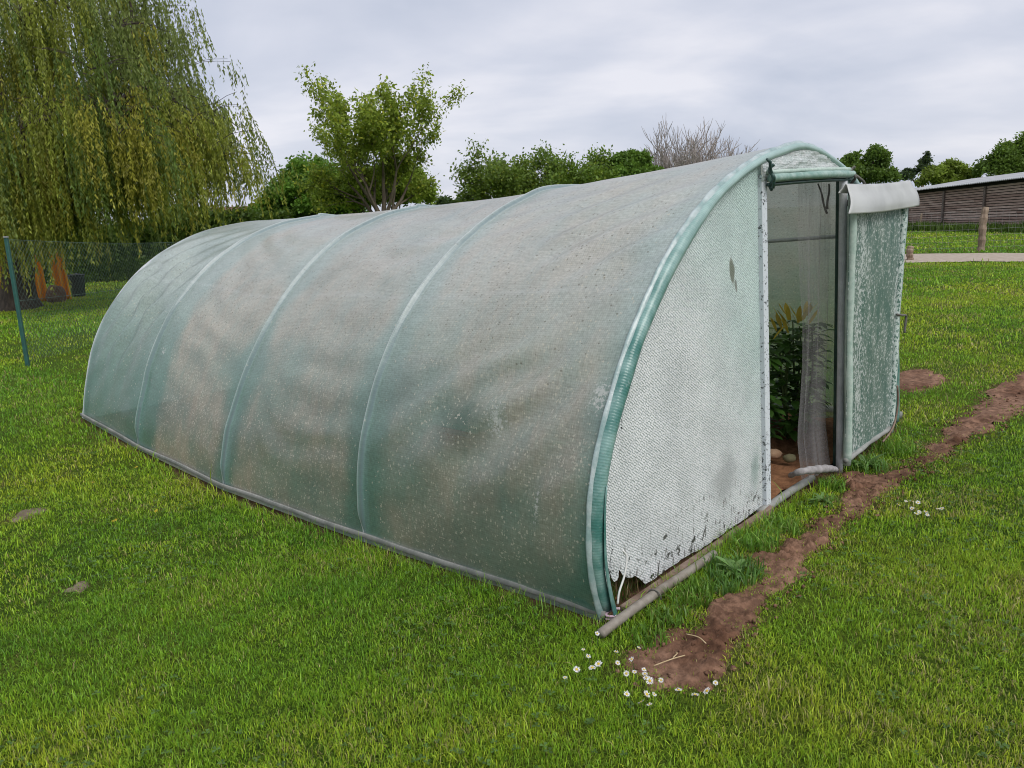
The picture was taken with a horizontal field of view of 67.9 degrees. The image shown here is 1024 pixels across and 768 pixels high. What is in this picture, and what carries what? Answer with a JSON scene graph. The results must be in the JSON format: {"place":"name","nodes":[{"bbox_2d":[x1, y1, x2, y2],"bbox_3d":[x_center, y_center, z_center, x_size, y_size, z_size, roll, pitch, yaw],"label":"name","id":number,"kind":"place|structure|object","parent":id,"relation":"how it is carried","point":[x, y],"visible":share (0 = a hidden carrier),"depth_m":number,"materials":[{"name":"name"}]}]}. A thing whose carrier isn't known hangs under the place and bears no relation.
{"place":"outdoors","nodes":[
{"label":"outdoors","id":0,"kind":"place"},
{"bbox_2d":[444,407,473,432],"bbox_3d":[-0.261,0.070,4.166,0.342,0.322,0.200,8,16,42],"label":"patch","id":1,"kind":"object","parent":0,"point":[453,422],"visible":0.11,"depth_m":4.07,"materials":[{"name":"green plastic"}]},
{"bbox_2d":[0,230,1023,767],"bbox_3d":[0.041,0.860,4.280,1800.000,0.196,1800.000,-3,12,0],"label":"ground","id":2,"kind":"structure","parent":0,"point":[756,731],"depth_m":3.25,"materials":[{"name":"plant"}]},
{"bbox_2d":[3,236,29,367],"bbox_3d":[-6.843,-1.107,10.507,0.068,1.841,0.506,-9,14,-29],"label":"fence post","id":3,"kind":"object","parent":2,"relation":"on","point":[16,301],"visible":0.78,"depth_m":10.49,"materials":[{"name":"green metal"}]},
{"bbox_2d":[9,239,171,360],"bbox_3d":[-6.709,-1.710,13.104,0.246,1.695,5.705,-2,12,3],"label":"wire mesh","id":4,"kind":"object","parent":3,"relation":"attached to","point":[74,287],"visible":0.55,"depth_m":11.61,"materials":[{"name":"green metal"}]},
{"bbox_2d":[10,507,45,522],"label":"bare soil","id":5,"kind":"structure","parent":2,"relation":"on","point":[23,513],"depth_m":5.14,"materials":[{"name":"beige soil"}]},
{"bbox_2d":[45,285,66,302],"bbox_3d":[-12.680,-2.465,21.158,0.497,0.600,0.488,-3,12,0],"label":"brown heap","id":6,"kind":"object","parent":2,"relation":"on","point":[60,291],"visible":0.6,"depth_m":21.00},
{"bbox_2d":[67,273,85,296],"bbox_3d":[-13.093,-2.978,22.905,0.491,0.700,0.493,-3,12,0],"label":"black tub","id":7,"kind":"object","parent":2,"relation":"on","point":[74,282],"visible":0.83,"depth_m":22.76,"materials":[{"name":"plastic"}]},
{"bbox_2d":[64,581,88,593],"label":"bare soil","id":8,"kind":"structure","parent":2,"relation":"on","point":[76,587],"depth_m":4.01,"materials":[{"name":"brown soil"}]},
{"bbox_2d":[0,0,301,311],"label":"willow tree","id":9,"kind":"object","parent":2,"relation":"on","point":[120,152],"visible":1,"depth_m":16.91,"materials":[{"name":"green plant"}]},
{"bbox_2d":[35,255,46,300],"bbox_3d":[-13.415,-2.993,21.475,0.417,1.307,0.288,-3,12,0],"label":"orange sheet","id":10,"kind":"object","parent":9,"relation":"hanging from","point":[40,284],"visible":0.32,"depth_m":21.48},
{"bbox_2d":[49,249,71,299],"bbox_3d":[-12.899,-3.127,21.651,0.450,1.445,0.288,-3,12,0],"label":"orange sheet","id":11,"kind":"object","parent":9,"relation":"hanging from","point":[61,280],"visible":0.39,"depth_m":21.63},
{"bbox_2d":[34,204,293,283],"bbox_3d":[-18.523,-5.369,30.044,20.032,3.324,2.035,-3,12,0],"label":"garden hedge","id":12,"kind":"object","parent":2,"relation":"on","point":[249,214],"visible":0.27,"depth_m":29.63,"materials":[{"name":"green plant"}]},
{"bbox_2d":[253,150,369,218],"bbox_3d":[-8.346,-7.311,31.982,5.049,5.000,3.446,-3,12,0],"label":"round tree","id":13,"kind":"object","parent":2,"relation":"on","point":[297,207],"visible":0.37,"depth_m":31.20,"materials":[{"name":"green plant"}]},
{"bbox_2d":[307,165,443,212],"bbox_3d":[-5.160,-6.462,29.392,5.155,4.152,3.063,-3,12,0],"label":"garden shrub","id":14,"kind":"object","parent":2,"relation":"on","point":[431,198],"visible":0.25,"depth_m":28.56,"materials":[{"name":"green plant"}]},
{"bbox_2d":[292,62,472,214],"bbox_3d":[-4.614,-7.300,26.122,5.022,7.094,6.307,-10,14,-31],"label":"broadleaf tree","id":15,"kind":"object","parent":2,"relation":"on","point":[373,128],"visible":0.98,"depth_m":24.90,"materials":[{"name":"green plant"}]},
{"bbox_2d":[433,195,461,204],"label":"distant bush","id":16,"kind":"object","parent":2,"relation":"on","point":[445,200],"visible":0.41,"depth_m":67.80,"materials":[{"name":"green plant"}]},
{"bbox_2d":[443,133,537,201],"bbox_3d":[-0.951,-9.645,38.769,4.886,5.972,6.538,-3,12,0],"label":"walnut tree","id":17,"kind":"object","parent":2,"relation":"on","point":[496,178],"visible":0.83,"depth_m":37.36,"materials":[{"name":"green plant"}]},
{"bbox_2d":[80,141,918,638],"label":"polytunnel","id":18,"kind":"structure","parent":2,"relation":"on","point":[596,355],"depth_m":4.17,"materials":[{"name":"green plastic"}]},
{"bbox_2d":[788,383,838,477],"bbox_3d":[1.949,-0.293,4.755,0.177,1.885,0.730,8,16,41],"label":"insect net","id":19,"kind":"object","parent":18,"relation":"attached to","point":[817,469],"visible":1,"depth_m":4.85,"materials":[{"name":"white fabric"}]},
{"bbox_2d":[817,183,827,213],"bbox_3d":[1.957,-1.166,4.789,0.016,0.189,0.174,8,16,42],"label":"hanging cord","id":20,"kind":"object","parent":18,"relation":"attached to","point":[824,206],"visible":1,"depth_m":4.79,"materials":[{"name":"black"}]},
{"bbox_2d":[826,184,829,208],"bbox_3d":[2.020,-1.197,4.853,0.037,0.159,0.015,-13,16,-40],"label":"hanging cord","id":21,"kind":"object","parent":18,"relation":"attached to","point":[827,201],"visible":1,"depth_m":4.85,"materials":[{"name":"black"}]},
{"bbox_2d":[838,174,918,465],"bbox_3d":[2.429,-0.446,5.143,0.164,1.893,1.458,8,16,42],"label":"door","id":22,"kind":"structure","parent":18,"relation":"in","point":[877,217],"depth_m":5.14,"materials":[{"name":"plastic"}]},
{"bbox_2d":[0,417,1023,767],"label":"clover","id":23,"kind":"object","parent":2,"relation":"on","point":[628,701],"visible":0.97,"depth_m":3.09,"materials":[{"name":"green plant"}]},
{"bbox_2d":[517,139,560,194],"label":"walnut tree","id":24,"kind":"object","parent":2,"relation":"on","point":[539,162],"visible":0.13,"depth_m":40.05,"materials":[{"name":"green plant"}]},
{"bbox_2d":[536,142,627,187],"bbox_3d":[3.711,-9.784,39.546,4.959,5.492,6.063,-3,12,0],"label":"walnut tree","id":25,"kind":"object","parent":2,"relation":"on","point":[596,167],"visible":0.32,"depth_m":37.99,"materials":[{"name":"green plant"}]},
{"bbox_2d":[594,661,602,674],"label":"daisy","id":26,"kind":"object","parent":2,"relation":"on","point":[599,662],"visible":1,"depth_m":2.87,"materials":[{"name":"white plant"}]},
{"bbox_2d":[606,148,664,176],"bbox_3d":[6.652,-9.759,39.770,3.630,5.093,2.366,-3,12,0],"label":"walnut tree","id":27,"kind":"object","parent":2,"relation":"on","point":[633,161],"visible":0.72,"depth_m":39.12,"materials":[{"name":"green plant"}]},
{"bbox_2d":[447,413,832,598],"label":"tunnel soil","id":28,"kind":"structure","parent":2,"relation":"on","point":[781,469],"depth_m":5.72,"materials":[{"name":"brown soil"}]},
{"bbox_2d":[444,427,468,436],"bbox_3d":[-0.239,0.545,4.269,0.800,0.648,0.220,8,16,42],"label":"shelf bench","id":29,"kind":"object","parent":28,"relation":"on","point":[457,432],"depth_m":4.10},
{"bbox_2d":[610,573,652,604],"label":"grass tuft","id":30,"kind":"object","parent":28,"relation":"on","point":[625,590],"visible":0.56,"depth_m":3.46,"materials":[{"name":"green plant"}]},
{"bbox_2d":[770,449,782,458],"bbox_3d":[1.850,0.491,5.349,0.113,0.071,0.092,-3,12,0],"label":"stone","id":31,"kind":"object","parent":28,"relation":"on","point":[775,453],"visible":0.79,"depth_m":5.32,"materials":[{"name":"brown stone"}]},
{"bbox_2d":[769,324,791,439],"bbox_3d":[1.773,-0.006,5.560,0.516,1.028,0.514,-3,12,0],"label":"leafy plant","id":32,"kind":"object","parent":28,"relation":"on","point":[776,411],"visible":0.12,"depth_m":5.45,"materials":[{"name":"green plant"}]},
{"bbox_2d":[782,454,795,462],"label":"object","id":33,"kind":"object","parent":28,"relation":"on","point":[788,458],"visible":1,"depth_m":5.25,"materials":[{"name":"beige stone"}]},
{"bbox_2d":[769,302,826,441],"bbox_3d":[2.152,-0.094,5.856,0.512,1.085,0.544,-3,12,0],"label":"leafy plant","id":34,"kind":"object","parent":28,"relation":"on","point":[788,431],"visible":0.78,"depth_m":5.79,"materials":[{"name":"green plant"}]},
{"bbox_2d":[769,301,833,432],"bbox_3d":[2.339,-0.149,6.165,0.549,1.044,0.533,-3,12,0],"label":"leafy plant","id":35,"kind":"object","parent":28,"relation":"on","point":[811,384],"visible":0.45,"depth_m":6.11,"materials":[{"name":"green plant"}]},
{"bbox_2d":[625,622,669,650],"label":"grass tuft","id":36,"kind":"object","parent":2,"relation":"on","point":[649,637],"visible":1,"depth_m":3.06,"materials":[{"name":"green plant"}]},
{"bbox_2d":[646,676,652,692],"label":"daisy","id":37,"kind":"object","parent":2,"relation":"on","point":[649,680],"visible":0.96,"depth_m":2.73,"materials":[{"name":"white plant"}]},
{"bbox_2d":[646,594,692,629],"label":"grass tuft","id":38,"kind":"object","parent":2,"relation":"on","point":[666,613],"visible":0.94,"depth_m":3.21,"materials":[{"name":"green plant"}]},
{"bbox_2d":[661,575,715,610],"bbox_3d":[0.785,0.914,3.363,0.249,0.100,0.255,3,14,25],"label":"grass tuft","id":39,"kind":"object","parent":2,"relation":"on","point":[692,597],"visible":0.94,"depth_m":3.35,"materials":[{"name":"green plant"}]},
{"bbox_2d":[640,116,757,168],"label":"bare tree","id":40,"kind":"object","parent":2,"relation":"on","point":[664,160],"visible":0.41,"depth_m":41.03,"materials":[{"name":"grey plant"}]},
{"bbox_2d":[682,574,715,594],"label":"grass tuft","id":41,"kind":"object","parent":2,"relation":"on","point":[697,581],"visible":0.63,"depth_m":3.44,"materials":[{"name":"green plant"}]},
{"bbox_2d":[703,571,742,595],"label":"grass tuft","id":42,"kind":"object","parent":2,"relation":"on","point":[726,588],"visible":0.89,"depth_m":3.42,"materials":[{"name":"green plant"}]},
{"bbox_2d":[699,547,768,586],"bbox_3d":[1.048,0.860,3.597,0.331,0.115,0.328,9,17,44],"label":"broadleaf weed","id":43,"kind":"object","parent":2,"relation":"on","point":[736,565],"visible":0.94,"depth_m":3.57,"materials":[{"name":"green plant"}]},
{"bbox_2d":[718,521,786,552],"bbox_3d":[1.230,0.769,3.891,0.352,0.142,0.340,-3,12,0],"label":"grass tuft","id":44,"kind":"object","parent":2,"relation":"on","point":[756,536],"visible":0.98,"depth_m":3.87,"materials":[{"name":"green plant"}]},
{"bbox_2d":[753,508,807,537],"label":"grass tuft","id":45,"kind":"object","parent":2,"relation":"on","point":[792,523],"visible":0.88,"depth_m":4.10,"materials":[{"name":"green plant"}]},
{"bbox_2d":[610,372,1023,698],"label":"soil crumbs","id":46,"kind":"object","parent":2,"relation":"on","point":[707,672],"visible":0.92,"depth_m":4.06,"materials":[{"name":"brown soil"}]},
{"bbox_2d":[804,491,843,507],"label":"broadleaf weed","id":47,"kind":"object","parent":2,"relation":"on","point":[820,497],"visible":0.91,"depth_m":4.54,"materials":[{"name":"green plant"}]},
{"bbox_2d":[815,472,848,492],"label":"grass tuft","id":48,"kind":"object","parent":2,"relation":"on","point":[841,483],"visible":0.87,"depth_m":4.83,"materials":[{"name":"green plant"}]},
{"bbox_2d":[843,447,898,473],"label":"grass tuft","id":49,"kind":"object","parent":2,"relation":"on","point":[872,462],"visible":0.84,"depth_m":5.22,"materials":[{"name":"green plant"}]},
{"bbox_2d":[837,143,905,183],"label":"round tree","id":50,"kind":"object","parent":2,"relation":"on","point":[872,165],"visible":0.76,"depth_m":57.07,"materials":[{"name":"green plant"}]},
{"bbox_2d":[869,431,921,457],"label":"grass tuft","id":51,"kind":"object","parent":2,"relation":"on","point":[897,446],"visible":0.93,"depth_m":5.57,"materials":[{"name":"green plant"}]},
{"bbox_2d":[906,246,913,259],"bbox_3d":[11.355,-3.670,21.693,0.226,0.563,0.208,-3,12,0],"label":"wooden post","id":52,"kind":"object","parent":2,"relation":"on","point":[909,252],"visible":0.77,"depth_m":21.61,"materials":[{"name":"brown wood"}]},
{"bbox_2d":[899,151,934,187],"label":"conifer tree","id":53,"kind":"object","parent":2,"relation":"on","point":[925,160],"visible":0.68,"depth_m":67.14,"materials":[{"name":"green plant"}]},
{"bbox_2d":[900,369,944,392],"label":"bare soil","id":54,"kind":"structure","parent":2,"relation":"on","point":[919,379],"depth_m":7.67,"materials":[{"name":"brown soil"}]},
{"bbox_2d":[914,157,982,186],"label":"broadleaf tree","id":55,"kind":"object","parent":2,"relation":"on","point":[949,170],"visible":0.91,"depth_m":55.59,"materials":[{"name":"green plant"}]},
{"bbox_2d":[907,220,1023,232],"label":"rank grass","id":56,"kind":"structure","parent":2,"relation":"on","point":[956,227],"depth_m":38.51,"materials":[{"name":"green plant"}]},
{"bbox_2d":[908,172,1023,225],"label":"barn","id":57,"kind":"structure","parent":2,"relation":"on","point":[998,194],"depth_m":39.81,"materials":[{"name":"wood"}]},
{"bbox_2d":[976,207,988,250],"bbox_3d":[15.019,-4.891,24.265,0.266,1.499,0.251,-3,12,0],"label":"wooden post","id":58,"kind":"object","parent":2,"relation":"on","point":[982,228],"visible":0.91,"depth_m":24.17,"materials":[{"name":"brown wood"}]},
{"bbox_2d":[905,208,1023,249],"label":"stock fence","id":59,"kind":"object","parent":58,"relation":"attached to","point":[968,232],"visible":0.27,"depth_m":24.42,"materials":[{"name":"grey metal"}]},
{"bbox_2d":[969,131,1023,177],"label":"broadleaf tree","id":60,"kind":"object","parent":2,"relation":"on","point":[1005,157],"visible":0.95,"depth_m":52.85,"materials":[{"name":"green plant"}]},
{"bbox_2d":[0,0,1023,223],"label":"sky","id":61,"kind":"structure","parent":0,"point":[943,78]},
{"bbox_2d":[622,468,914,691],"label":"dirt path","id":62,"kind":"structure","parent":0,"point":[732,606],"depth_m":3.20,"materials":[{"name":"soil"}]},
{"bbox_2d":[654,655,684,665],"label":"straw stalk","id":63,"kind":"object","parent":62,"relation":"on","point":[669,660],"visible":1,"depth_m":2.89,"materials":[{"name":"beige plant"}]},
{"bbox_2d":[904,253,1023,262],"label":"gravel track","id":64,"kind":"structure","parent":0,"point":[961,257],"depth_m":21.57,"materials":[{"name":"beige gravel"}]},
{"bbox_2d":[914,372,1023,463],"bbox_3d":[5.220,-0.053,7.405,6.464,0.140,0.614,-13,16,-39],"label":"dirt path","id":65,"kind":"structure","parent":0,"point":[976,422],"depth_m":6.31,"materials":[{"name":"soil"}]}
]}

